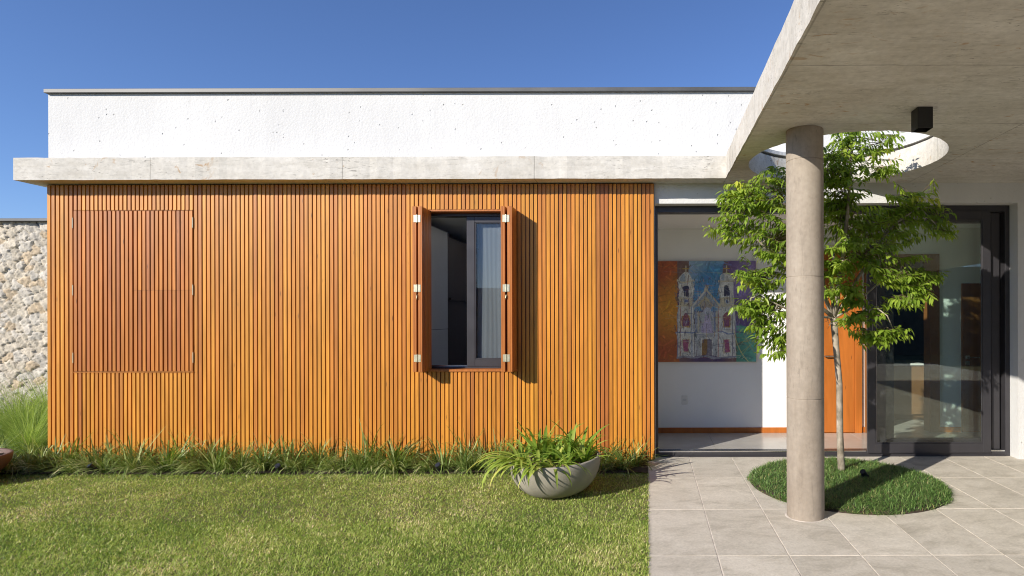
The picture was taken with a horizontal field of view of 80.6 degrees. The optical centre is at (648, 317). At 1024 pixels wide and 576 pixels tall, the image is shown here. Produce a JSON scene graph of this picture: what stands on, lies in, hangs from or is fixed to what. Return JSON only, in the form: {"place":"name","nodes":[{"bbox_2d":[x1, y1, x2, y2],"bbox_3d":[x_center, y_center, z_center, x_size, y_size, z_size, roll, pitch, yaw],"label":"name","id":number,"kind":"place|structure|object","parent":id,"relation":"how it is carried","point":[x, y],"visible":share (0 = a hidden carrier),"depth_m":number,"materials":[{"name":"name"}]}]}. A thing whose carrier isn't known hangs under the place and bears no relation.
{"place":"outdoors","nodes":[
{"label":"outdoors","id":0,"kind":"place"},
{"bbox_2d":[0,421,647,475],"bbox_3d":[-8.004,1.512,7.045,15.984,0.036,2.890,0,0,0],"label":"soil","id":1,"kind":"structure","parent":0,"point":[643,468],"depth_m":5.68,"materials":[{"name":"soil"}]},
{"bbox_2d":[0,459,25,476],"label":"border plant","id":2,"kind":"object","parent":1,"relation":"on","point":[9,470],"visible":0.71,"depth_m":5.62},
{"bbox_2d":[2,433,43,461],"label":"border plant","id":3,"kind":"object","parent":1,"relation":"on","point":[13,447],"visible":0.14,"depth_m":5.98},
{"bbox_2d":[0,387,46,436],"bbox_3d":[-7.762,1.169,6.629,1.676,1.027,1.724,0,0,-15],"label":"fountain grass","id":4,"kind":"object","parent":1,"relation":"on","point":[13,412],"depth_m":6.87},
{"bbox_2d":[0,380,47,454],"bbox_3d":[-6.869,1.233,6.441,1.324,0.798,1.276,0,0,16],"label":"fountain grass","id":5,"kind":"object","parent":1,"relation":"on","point":[28,436],"depth_m":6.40,"materials":[{"name":"plant"}]},
{"bbox_2d":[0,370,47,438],"bbox_3d":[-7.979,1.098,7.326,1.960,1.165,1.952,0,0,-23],"label":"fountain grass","id":6,"kind":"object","parent":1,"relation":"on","point":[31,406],"depth_m":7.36,"materials":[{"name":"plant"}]},
{"bbox_2d":[0,218,47,417],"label":"stone wall","id":7,"kind":"structure","parent":1,"relation":"on","point":[23,294],"depth_m":8.48,"materials":[{"name":"beige stone"}]},
{"bbox_2d":[1,367,47,422],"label":"fountain grass","id":8,"kind":"object","parent":1,"relation":"on","point":[36,393],"depth_m":7.80,"materials":[{"name":"plant"}]},
{"bbox_2d":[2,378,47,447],"bbox_3d":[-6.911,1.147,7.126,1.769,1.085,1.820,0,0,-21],"label":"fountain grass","id":9,"kind":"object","parent":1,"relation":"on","point":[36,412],"depth_m":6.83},
{"bbox_2d":[3,368,47,433],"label":"fountain grass","id":10,"kind":"object","parent":1,"relation":"on","point":[35,406],"depth_m":7.28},
{"bbox_2d":[5,456,48,476],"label":"border plant","id":11,"kind":"object","parent":1,"relation":"on","point":[32,468],"visible":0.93,"depth_m":5.62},
{"bbox_2d":[0,445,68,477],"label":"border plant","id":12,"kind":"object","parent":1,"relation":"on","point":[28,458],"visible":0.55,"depth_m":5.70,"materials":[{"name":"plant"}]},
{"bbox_2d":[11,431,69,465],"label":"border plant","id":13,"kind":"object","parent":1,"relation":"on","point":[27,447],"visible":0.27,"depth_m":5.93,"materials":[{"name":"plant"}]},
{"bbox_2d":[6,446,79,477],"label":"border plant","id":14,"kind":"object","parent":1,"relation":"on","point":[40,458],"visible":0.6,"depth_m":5.69,"materials":[{"name":"plant"}]},
{"bbox_2d":[13,434,88,472],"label":"border plant","id":15,"kind":"object","parent":1,"relation":"on","point":[48,455],"visible":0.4,"depth_m":5.88,"materials":[{"name":"plant"}]},
{"bbox_2d":[28,453,86,480],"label":"border plant","id":16,"kind":"object","parent":1,"relation":"on","point":[68,469],"visible":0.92,"depth_m":5.55,"materials":[{"name":"plant"}]},
{"bbox_2d":[36,445,81,472],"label":"border plant","id":17,"kind":"object","parent":1,"relation":"on","point":[57,462],"visible":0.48,"depth_m":5.71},
{"bbox_2d":[34,429,103,474],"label":"border plant","id":18,"kind":"object","parent":1,"relation":"on","point":[67,451],"visible":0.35,"depth_m":5.88,"materials":[{"name":"plant"}]},
{"bbox_2d":[45,443,105,475],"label":"border plant","id":19,"kind":"object","parent":1,"relation":"on","point":[75,457],"visible":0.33,"depth_m":5.88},
{"bbox_2d":[60,450,104,477],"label":"border plant","id":20,"kind":"object","parent":1,"relation":"on","point":[99,461],"visible":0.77,"depth_m":5.61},
{"bbox_2d":[46,432,134,474],"bbox_3d":[-5.440,1.364,5.734,0.657,0.424,0.738,0,0,20],"label":"border plant","id":21,"kind":"object","parent":1,"relation":"on","point":[93,453],"visible":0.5,"depth_m":5.78,"materials":[{"name":"plant"}]},
{"bbox_2d":[86,463,98,474],"bbox_3d":[-5.335,1.472,5.615,0.060,0.147,0.095,0,0,35],"label":"garden light","id":22,"kind":"object","parent":1,"relation":"on","point":[90,465],"visible":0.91,"depth_m":5.60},
{"bbox_2d":[67,432,134,467],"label":"border plant","id":23,"kind":"object","parent":1,"relation":"on","point":[108,447],"visible":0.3,"depth_m":5.96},
{"bbox_2d":[85,454,122,476],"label":"border plant","id":24,"kind":"object","parent":1,"relation":"on","point":[106,469],"visible":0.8,"depth_m":5.70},
{"bbox_2d":[93,454,139,479],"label":"border plant","id":25,"kind":"object","parent":1,"relation":"on","point":[132,469],"visible":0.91,"depth_m":5.64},
{"bbox_2d":[99,443,153,466],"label":"border plant","id":26,"kind":"object","parent":1,"relation":"on","point":[120,454],"visible":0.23,"depth_m":5.90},
{"bbox_2d":[83,427,176,478],"bbox_3d":[-5.094,1.325,5.773,0.653,0.538,0.829,0,0,-2],"label":"border plant","id":27,"kind":"object","parent":1,"relation":"on","point":[130,454],"visible":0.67,"depth_m":5.76,"materials":[{"name":"plant"}]},
{"bbox_2d":[127,440,161,470],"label":"border plant","id":28,"kind":"object","parent":1,"relation":"on","point":[145,454],"visible":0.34,"depth_m":5.99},
{"bbox_2d":[125,451,165,480],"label":"border plant","id":29,"kind":"object","parent":1,"relation":"on","point":[153,468],"visible":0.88,"depth_m":5.61,"materials":[{"name":"plant"}]},
{"bbox_2d":[110,429,209,476],"bbox_3d":[-4.638,1.361,5.752,0.658,0.521,0.776,0,0,-8],"label":"border plant","id":30,"kind":"object","parent":1,"relation":"on","point":[168,456],"visible":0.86,"depth_m":5.73,"materials":[{"name":"plant"}]},
{"bbox_2d":[136,445,200,474],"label":"border plant","id":31,"kind":"object","parent":1,"relation":"on","point":[164,457],"visible":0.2,"depth_m":5.92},
{"bbox_2d":[128,432,222,469],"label":"border plant","id":32,"kind":"object","parent":1,"relation":"on","point":[181,454],"visible":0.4,"depth_m":5.87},
{"bbox_2d":[150,451,201,473],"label":"border plant","id":33,"kind":"object","parent":1,"relation":"on","point":[192,468],"visible":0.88,"depth_m":5.61,"materials":[{"name":"plant"}]},
{"bbox_2d":[158,453,212,473],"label":"border plant","id":34,"kind":"object","parent":1,"relation":"on","point":[187,464],"visible":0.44,"depth_m":5.71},
{"bbox_2d":[162,431,234,471],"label":"border plant","id":35,"kind":"object","parent":1,"relation":"on","point":[209,455],"visible":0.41,"depth_m":5.92,"materials":[{"name":"plant"}]},
{"bbox_2d":[166,433,250,481],"bbox_3d":[-4.201,1.333,5.706,0.605,0.507,0.768,0,0,-4],"label":"border plant","id":36,"kind":"object","parent":1,"relation":"on","point":[218,468],"visible":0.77,"depth_m":5.66,"materials":[{"name":"plant"}]},
{"bbox_2d":[184,446,237,474],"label":"border plant","id":37,"kind":"object","parent":1,"relation":"on","point":[213,457],"visible":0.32,"depth_m":5.82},
{"bbox_2d":[204,459,242,477],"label":"border plant","id":38,"kind":"object","parent":1,"relation":"on","point":[229,470],"visible":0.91,"depth_m":5.61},
{"bbox_2d":[199,441,267,471],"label":"border plant","id":39,"kind":"object","parent":1,"relation":"on","point":[250,453],"visible":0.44,"depth_m":5.90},
{"bbox_2d":[208,441,271,479],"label":"border plant","id":40,"kind":"object","parent":1,"relation":"on","point":[238,462],"visible":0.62,"depth_m":5.70,"materials":[{"name":"plant"}]},
{"bbox_2d":[228,458,269,476],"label":"border plant","id":41,"kind":"object","parent":1,"relation":"on","point":[258,467],"visible":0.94,"depth_m":5.61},
{"bbox_2d":[217,431,291,472],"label":"border plant","id":42,"kind":"object","parent":1,"relation":"on","point":[260,457],"visible":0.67,"depth_m":5.77,"materials":[{"name":"plant"}]},
{"bbox_2d":[243,443,282,464],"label":"border plant","id":43,"kind":"object","parent":1,"relation":"on","point":[262,453],"visible":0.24,"depth_m":5.96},
{"bbox_2d":[260,443,294,469],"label":"border plant","id":44,"kind":"object","parent":1,"relation":"on","point":[275,456],"visible":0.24,"depth_m":5.90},
{"bbox_2d":[274,463,283,474],"bbox_3d":[-3.534,1.467,5.594,0.060,0.147,0.095,0,0,7],"label":"garden light","id":45,"kind":"object","parent":1,"relation":"on","point":[278,467],"visible":0.89,"depth_m":5.58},
{"bbox_2d":[240,435,326,476],"bbox_3d":[-3.592,1.399,5.799,0.843,0.502,0.800,0,0,-7],"label":"border plant","id":46,"kind":"object","parent":1,"relation":"on","point":[283,456],"visible":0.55,"depth_m":5.82,"materials":[{"name":"plant"}]},
{"bbox_2d":[272,456,297,475],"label":"border plant","id":47,"kind":"object","parent":1,"relation":"on","point":[294,468],"visible":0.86,"depth_m":5.65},
{"bbox_2d":[267,436,330,465],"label":"border plant","id":48,"kind":"object","parent":1,"relation":"on","point":[300,455],"visible":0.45,"depth_m":5.91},
{"bbox_2d":[273,448,325,475],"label":"border plant","id":49,"kind":"object","parent":1,"relation":"on","point":[303,466],"visible":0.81,"depth_m":5.74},
{"bbox_2d":[290,433,334,467],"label":"border plant","id":50,"kind":"object","parent":1,"relation":"on","point":[315,453],"visible":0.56,"depth_m":5.96,"materials":[{"name":"plant"}]},
{"bbox_2d":[288,454,345,475],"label":"border plant","id":51,"kind":"object","parent":1,"relation":"on","point":[315,467],"visible":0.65,"depth_m":5.73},
{"bbox_2d":[303,457,356,476],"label":"border plant","id":52,"kind":"object","parent":1,"relation":"on","point":[330,468],"visible":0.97,"depth_m":5.61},
{"bbox_2d":[309,448,351,466],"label":"border plant","id":53,"kind":"object","parent":1,"relation":"on","point":[328,459],"visible":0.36,"depth_m":5.88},
{"bbox_2d":[326,440,363,473],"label":"border plant","id":54,"kind":"object","parent":1,"relation":"on","point":[343,465],"visible":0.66,"depth_m":5.76,"materials":[{"name":"plant"}]},
{"bbox_2d":[334,440,376,470],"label":"border plant","id":55,"kind":"object","parent":1,"relation":"on","point":[357,453],"visible":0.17,"depth_m":5.98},
{"bbox_2d":[326,436,385,479],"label":"border plant","id":56,"kind":"object","parent":1,"relation":"on","point":[355,463],"visible":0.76,"depth_m":5.70,"materials":[{"name":"plant"}]},
{"bbox_2d":[345,454,382,474],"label":"border plant","id":57,"kind":"object","parent":1,"relation":"on","point":[370,467],"visible":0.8,"depth_m":5.64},
{"bbox_2d":[328,420,410,475],"bbox_3d":[-2.843,1.337,5.911,0.883,0.620,0.795,0,0,-43],"label":"border plant","id":58,"kind":"object","parent":1,"relation":"on","point":[366,450],"visible":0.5,"depth_m":5.91,"materials":[{"name":"plant"}]},
{"bbox_2d":[352,445,402,474],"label":"border plant","id":59,"kind":"object","parent":1,"relation":"on","point":[379,462],"visible":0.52,"depth_m":5.71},
{"bbox_2d":[360,453,406,479],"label":"border plant","id":60,"kind":"object","parent":1,"relation":"on","point":[392,467],"visible":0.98,"depth_m":5.54,"materials":[{"name":"plant"}]},
{"bbox_2d":[353,439,435,478],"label":"border plant","id":61,"kind":"object","parent":1,"relation":"on","point":[394,460],"visible":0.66,"depth_m":5.72,"materials":[{"name":"plant"}]},
{"bbox_2d":[357,432,431,472],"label":"border plant","id":62,"kind":"object","parent":1,"relation":"on","point":[395,455],"visible":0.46,"depth_m":5.90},
{"bbox_2d":[368,441,432,469],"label":"border plant","id":63,"kind":"object","parent":1,"relation":"on","point":[415,455],"visible":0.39,"depth_m":5.89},
{"bbox_2d":[399,453,440,478],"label":"border plant","id":64,"kind":"object","parent":1,"relation":"on","point":[424,466],"visible":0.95,"depth_m":5.59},
{"bbox_2d":[402,453,441,472],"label":"border plant","id":65,"kind":"object","parent":1,"relation":"on","point":[421,466],"visible":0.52,"depth_m":5.68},
{"bbox_2d":[435,462,442,473],"bbox_3d":[-2.008,1.462,5.614,0.060,0.147,0.095,0,0,24],"label":"garden light","id":66,"kind":"object","parent":1,"relation":"on","point":[438,466],"visible":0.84,"depth_m":5.59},
{"bbox_2d":[403,435,475,475],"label":"border plant","id":67,"kind":"object","parent":1,"relation":"on","point":[436,459],"visible":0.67,"depth_m":5.78,"materials":[{"name":"plant"}]},
{"bbox_2d":[432,448,453,463],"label":"border plant","id":68,"kind":"object","parent":1,"relation":"on","point":[444,455],"visible":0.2,"depth_m":5.97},
{"bbox_2d":[433,443,479,470],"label":"border plant","id":69,"kind":"object","parent":1,"relation":"on","point":[457,460],"visible":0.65,"depth_m":5.71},
{"bbox_2d":[446,457,471,475],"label":"border plant","id":70,"kind":"object","parent":1,"relation":"on","point":[463,467],"visible":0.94,"depth_m":5.62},
{"bbox_2d":[433,423,490,474],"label":"border plant","id":71,"kind":"object","parent":1,"relation":"on","point":[462,452],"visible":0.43,"depth_m":5.91,"materials":[{"name":"plant"}]},
{"bbox_2d":[455,441,493,474],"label":"border plant","id":72,"kind":"object","parent":1,"relation":"on","point":[474,466],"visible":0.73,"depth_m":5.72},
{"bbox_2d":[450,436,501,471],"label":"border plant","id":73,"kind":"object","parent":1,"relation":"on","point":[477,451],"visible":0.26,"depth_m":5.93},
{"bbox_2d":[451,429,522,472],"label":"border plant","id":74,"kind":"object","parent":1,"relation":"on","point":[500,448],"visible":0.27,"depth_m":5.74,"materials":[{"name":"plant"}]},
{"bbox_2d":[484,456,509,475],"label":"border plant","id":75,"kind":"object","parent":1,"relation":"on","point":[498,468],"visible":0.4,"depth_m":5.58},
{"bbox_2d":[484,437,519,469],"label":"border plant","id":76,"kind":"object","parent":1,"relation":"on","point":[510,451],"visible":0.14,"depth_m":5.80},
{"bbox_2d":[486,434,521,464],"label":"border plant","id":77,"kind":"object","parent":1,"relation":"on","point":[499,447],"visible":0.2,"depth_m":5.96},
{"bbox_2d":[13,0,1023,522],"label":"house","id":78,"kind":"structure","parent":1,"relation":"on","point":[225,266],"depth_m":6.08,"materials":[{"name":"brown wood"}]},
{"bbox_2d":[431,226,477,364],"bbox_3d":[-2.759,0.213,7.925,0.580,2.530,2.950,0,0,0],"label":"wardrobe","id":79,"kind":"object","parent":78,"relation":"in","point":[449,293],"visible":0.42,"depth_m":7.30,"materials":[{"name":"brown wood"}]},
{"bbox_2d":[431,213,500,367],"bbox_3d":[-1.876,-0.280,6.245,0.988,1.642,0.100,0,0,0],"label":"window frame","id":80,"kind":"structure","parent":78,"relation":"in","point":[433,215],"depth_m":6.19,"materials":[{"name":"wood"}]},
{"bbox_2d":[477,224,500,357],"bbox_3d":[-1.497,-0.193,6.263,0.676,1.891,0.020,0,0,0],"label":"curtain","id":81,"kind":"object","parent":78,"relation":"hanging from","point":[489,299],"visible":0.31,"depth_m":6.27,"materials":[{"name":"fabric"}]},
{"bbox_2d":[682,395,687,404],"bbox_3d":[0.458,1.057,7.474,0.076,0.116,0.010,0,0,0],"label":"power socket","id":82,"kind":"object","parent":78,"relation":"attached to","point":[684,399],"visible":1,"depth_m":7.47,"materials":[{"name":"white plastic"}]},
{"bbox_2d":[658,261,755,361],"bbox_3d":[0.732,-0.073,7.460,1.262,1.282,0.039,0,0,0],"label":"painting","id":83,"kind":"object","parent":78,"relation":"attached to","point":[696,303],"visible":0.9,"depth_m":7.44,"materials":[{"name":"paint"}]},
{"bbox_2d":[824,251,861,432],"bbox_3d":[2.394,0.314,7.440,0.634,2.322,0.078,0,0,0],"label":"door","id":84,"kind":"structure","parent":78,"relation":"in","point":[850,353],"depth_m":7.45,"materials":[{"name":"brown wood"}]},
{"bbox_2d":[894,360,923,419],"bbox_3d":[3.713,1.064,8.675,0.860,0.812,0.690,0,0,0],"label":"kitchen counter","id":85,"kind":"object","parent":78,"relation":"on","point":[908,389],"visible":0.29,"depth_m":8.36,"materials":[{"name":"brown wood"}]},
{"bbox_2d":[911,107,932,132],"bbox_3d":[1.844,-1.333,3.950,0.101,0.141,0.100,0,0,0],"label":"ceiling lamp","id":86,"kind":"object","parent":78,"relation":"attached to","point":[921,119],"visible":1,"depth_m":3.90,"materials":[{"name":"metal"}]},
{"bbox_2d":[866,211,990,452],"bbox_3d":[2.998,0.158,6.270,1.323,2.585,0.024,0,0,0],"label":"sliding door","id":87,"kind":"structure","parent":78,"relation":"in","point":[984,217],"depth_m":6.26,"materials":[{"name":"metal"}]},
{"bbox_2d":[876,213,999,448],"bbox_3d":[3.127,0.152,6.345,1.327,2.553,0.038,0,0,0],"label":"sliding door","id":88,"kind":"structure","parent":78,"relation":"in","point":[880,355],"depth_m":6.33,"materials":[{"name":"metal"}]},
{"bbox_2d":[885,214,999,438],"bbox_3d":[3.220,0.151,6.392,1.302,2.553,0.038,0,0,0],"label":"sliding door","id":89,"kind":"structure","parent":78,"relation":"in","point":[889,354],"depth_m":6.37,"materials":[{"name":"metal"}]},
{"bbox_2d":[961,283,980,431],"bbox_3d":[4.379,0.516,7.435,0.780,1.895,0.088,0,0,0],"label":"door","id":90,"kind":"structure","parent":78,"relation":"in","point":[970,292],"depth_m":7.45,"materials":[{"name":"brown glass"}]},
{"bbox_2d":[596,451,626,476],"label":"border plant","id":91,"kind":"object","parent":1,"relation":"on","point":[606,466],"visible":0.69,"depth_m":5.70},
{"bbox_2d":[593,437,629,472],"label":"border plant","id":92,"kind":"object","parent":1,"relation":"on","point":[612,452],"visible":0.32,"depth_m":5.94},
{"bbox_2d":[600,439,654,477],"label":"border plant","id":93,"kind":"object","parent":1,"relation":"on","point":[623,462],"visible":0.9,"depth_m":5.73,"materials":[{"name":"plant"}]},
{"bbox_2d":[607,434,664,469],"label":"border plant","id":94,"kind":"object","parent":1,"relation":"on","point":[640,461],"visible":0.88,"depth_m":5.87,"materials":[{"name":"plant"}]},
{"bbox_2d":[0,470,650,575],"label":"lawn","id":95,"kind":"structure","parent":0,"point":[416,507],"depth_m":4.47,"materials":[{"name":"plant"}]},
{"bbox_2d":[0,448,13,470],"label":"bowl planter","id":96,"kind":"object","parent":95,"relation":"on","point":[6,455],"visible":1,"depth_m":5.49,"materials":[{"name":"brown ceramic"}]},
{"bbox_2d":[509,449,600,498],"bbox_3d":[-0.795,1.347,5.000,0.776,0.311,0.776,-2,0,0],"label":"bowl planter","id":97,"kind":"object","parent":95,"relation":"on","point":[543,485],"visible":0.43,"depth_m":4.70,"materials":[{"name":"grey concrete"}]},
{"bbox_2d":[466,443,552,490],"bbox_3d":[-1.100,1.245,4.847,0.686,0.305,0.797,0,0,30],"label":"strap leaf plant","id":98,"kind":"object","parent":97,"relation":"in","point":[519,451],"visible":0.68,"depth_m":4.75,"materials":[{"name":"green plant"}]},
{"bbox_2d":[474,439,552,478],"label":"strap leaf plant","id":99,"kind":"object","parent":97,"relation":"in","point":[511,454],"visible":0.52,"depth_m":4.94,"materials":[{"name":"green plant"}]},
{"bbox_2d":[479,451,557,485],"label":"strap leaf plant","id":100,"kind":"object","parent":97,"relation":"in","point":[507,467],"visible":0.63,"depth_m":4.66,"materials":[{"name":"green plant"}]},
{"bbox_2d":[505,421,557,456],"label":"strap leaf plant","id":101,"kind":"object","parent":97,"relation":"on","point":[534,441],"visible":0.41,"depth_m":5.15,"materials":[{"name":"green plant"}]},
{"bbox_2d":[492,450,571,488],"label":"strap leaf plant","id":102,"kind":"object","parent":97,"relation":"in","point":[527,466],"visible":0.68,"depth_m":4.63,"materials":[{"name":"green plant"}]},
{"bbox_2d":[515,425,561,459],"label":"strap leaf plant","id":103,"kind":"object","parent":97,"relation":"in","point":[545,445],"visible":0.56,"depth_m":5.00,"materials":[{"name":"green plant"}]},
{"bbox_2d":[521,437,573,466],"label":"strap leaf plant","id":104,"kind":"object","parent":97,"relation":"in","point":[554,456],"visible":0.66,"depth_m":4.92,"materials":[{"name":"green plant"}]},
{"bbox_2d":[507,453,592,487],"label":"strap leaf plant","id":105,"kind":"object","parent":97,"relation":"in","point":[547,465],"visible":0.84,"depth_m":4.62,"materials":[{"name":"green plant"}]},
{"bbox_2d":[534,423,589,453],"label":"strap leaf plant","id":106,"kind":"object","parent":97,"relation":"on","point":[568,434],"visible":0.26,"depth_m":5.19,"materials":[{"name":"green plant"}]},
{"bbox_2d":[533,423,594,464],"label":"strap leaf plant","id":107,"kind":"object","parent":97,"relation":"in","point":[575,443],"visible":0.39,"depth_m":4.97,"materials":[{"name":"green plant"}]},
{"bbox_2d":[546,444,587,466],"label":"strap leaf plant","id":108,"kind":"object","parent":97,"relation":"on","point":[559,454],"visible":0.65,"depth_m":4.82,"materials":[{"name":"green plant"}]},
{"bbox_2d":[549,419,610,454],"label":"strap leaf plant","id":109,"kind":"object","parent":97,"relation":"on","point":[588,441],"visible":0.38,"depth_m":5.15,"materials":[{"name":"green plant"}]},
{"bbox_2d":[557,434,618,462],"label":"strap leaf plant","id":110,"kind":"object","parent":97,"relation":"on","point":[580,450],"visible":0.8,"depth_m":4.94,"materials":[{"name":"green plant"}]},
{"bbox_2d":[0,0,793,217],"label":"sky","id":111,"kind":"structure","parent":0,"point":[45,44],"materials":[{"name":"blue"}]},
{"bbox_2d":[648,456,1023,575],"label":"paving","id":112,"kind":"structure","parent":0,"point":[714,516],"depth_m":4.13,"materials":[{"name":"tile"}]},
{"bbox_2d":[747,456,956,516],"bbox_3d":[1.765,1.458,5.250,1.809,0.113,1.803,0,0,0],"label":"ground cover","id":113,"kind":"object","parent":112,"relation":"on","point":[900,489],"visible":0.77,"depth_m":5.04,"materials":[{"name":"plant"}]},
{"bbox_2d":[702,131,958,470],"bbox_3d":[1.602,-0.118,5.278,2.368,3.269,0.988,0,0,-6],"label":"tree","id":114,"kind":"object","parent":113,"relation":"on","point":[853,242],"visible":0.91,"depth_m":5.12,"materials":[{"name":"green plant"}]},
{"bbox_2d":[860,469,868,476],"bbox_3d":[1.959,1.451,5.317,0.095,0.147,0.060,0,0,-32],"label":"garden light","id":115,"kind":"object","parent":113,"relation":"on","point":[863,472],"visible":0.68,"depth_m":5.29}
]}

